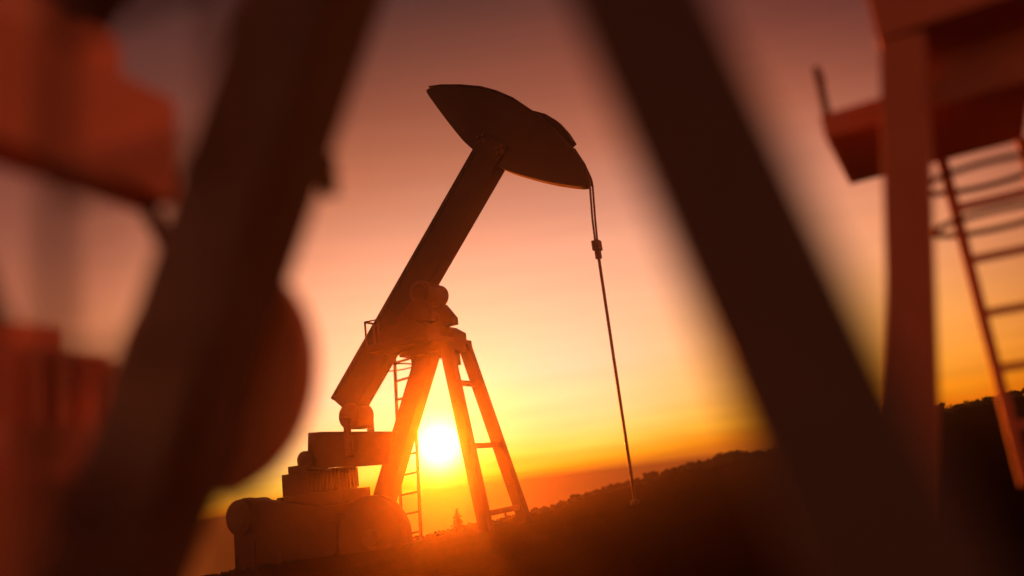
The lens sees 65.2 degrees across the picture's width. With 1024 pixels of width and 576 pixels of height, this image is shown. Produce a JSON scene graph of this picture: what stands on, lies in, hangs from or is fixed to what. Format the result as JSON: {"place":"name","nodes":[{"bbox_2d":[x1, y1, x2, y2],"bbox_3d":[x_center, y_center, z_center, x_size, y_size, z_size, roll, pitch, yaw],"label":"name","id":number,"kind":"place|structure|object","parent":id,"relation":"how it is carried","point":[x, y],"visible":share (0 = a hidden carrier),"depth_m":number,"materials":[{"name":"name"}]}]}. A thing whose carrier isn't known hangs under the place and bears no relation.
{"place":"outdoors","nodes":[
{"label":"outdoors","id":0,"kind":"place"},
{"bbox_2d":[190,453,723,575],"bbox_3d":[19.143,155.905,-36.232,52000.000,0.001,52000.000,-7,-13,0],"label":"sea","id":1,"kind":"structure","parent":0,"point":[439,506],"depth_m":6855.31,"materials":[{"name":"orange liquid"}]},
{"bbox_2d":[0,0,1023,516],"label":"sky","id":2,"kind":"structure","parent":0,"point":[523,285],"materials":[{"name":"orange"}]},
{"bbox_2d":[218,397,1023,575],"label":"ground","id":3,"kind":"structure","parent":0,"point":[714,521],"depth_m":11.43,"materials":[{"name":"soil"}]},
{"bbox_2d":[226,84,639,565],"bbox_3d":[-2.475,0.971,20.163,11.305,12.173,2.730,-13,-14,25],"label":"pumpjack","id":4,"kind":"object","parent":3,"relation":"on","point":[322,507],"visible":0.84,"depth_m":19.58,"materials":[{"name":"paint"}]},
{"bbox_2d":[450,508,465,529],"bbox_3d":[-1.472,6.202,21.397,0.429,0.603,0.465,-16,-16,34],"label":"conifer tree","id":5,"kind":"object","parent":3,"relation":"on","point":[456,517],"visible":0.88,"depth_m":21.36,"materials":[{"name":"orange plant"}]},
{"bbox_2d":[0,0,1001,575],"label":"pumpjack","id":6,"kind":"object","parent":3,"relation":"on","point":[166,424],"visible":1,"depth_m":2.60,"materials":[{"name":"paint"}]},
{"bbox_2d":[600,483,614,489],"bbox_3d":[3.265,6.821,27.091,0.622,0.409,0.385,-13,-14,23],"label":"shrub","id":7,"kind":"object","parent":3,"relation":"on","point":[608,486],"visible":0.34,"depth_m":27.05,"materials":[{"name":"brown plant"}]},
{"bbox_2d":[203,393,1023,575],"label":"scrub","id":8,"kind":"object","parent":3,"relation":"on","point":[730,460],"visible":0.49,"depth_m":25.18,"materials":[{"name":"black plant"}]},
{"bbox_2d":[614,482,622,488],"bbox_3d":[3.629,6.772,27.148,0.400,0.368,0.435,1,-15,-32],"label":"shrub","id":9,"kind":"object","parent":3,"relation":"on","point":[617,484],"visible":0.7,"depth_m":27.13,"materials":[{"name":"brown plant"}]},
{"bbox_2d":[642,470,666,477],"bbox_3d":[4.999,6.518,27.783,0.971,0.411,0.397,-8,-13,5],"label":"shrub","id":10,"kind":"object","parent":3,"relation":"on","point":[650,474],"visible":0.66,"depth_m":27.73,"materials":[{"name":"brown plant"}]},
{"bbox_2d":[712,449,744,460],"bbox_3d":[7.754,5.971,28.262,1.348,0.537,0.928,-1,-14,-26],"label":"shrub","id":11,"kind":"object","parent":3,"relation":"on","point":[731,454],"visible":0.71,"depth_m":28.10,"materials":[{"name":"brown plant"}]},
{"bbox_2d":[813,0,1023,485],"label":"pumpjack","id":12,"kind":"object","parent":3,"relation":"on","point":[951,78],"visible":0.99,"depth_m":7.36,"materials":[{"name":"paint"}]},
{"bbox_2d":[952,404,964,407],"bbox_3d":[14.388,3.840,25.729,0.477,0.294,0.340,-12,-14,22],"label":"shrub","id":13,"kind":"object","parent":3,"relation":"on","point":[956,405],"visible":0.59,"depth_m":25.68,"materials":[{"name":"black plant"}]},
{"bbox_2d":[996,390,1023,396],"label":"shrub","id":14,"kind":"object","parent":3,"relation":"on","point":[1011,392],"visible":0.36,"depth_m":24.88,"materials":[{"name":"black plant"}]}
]}

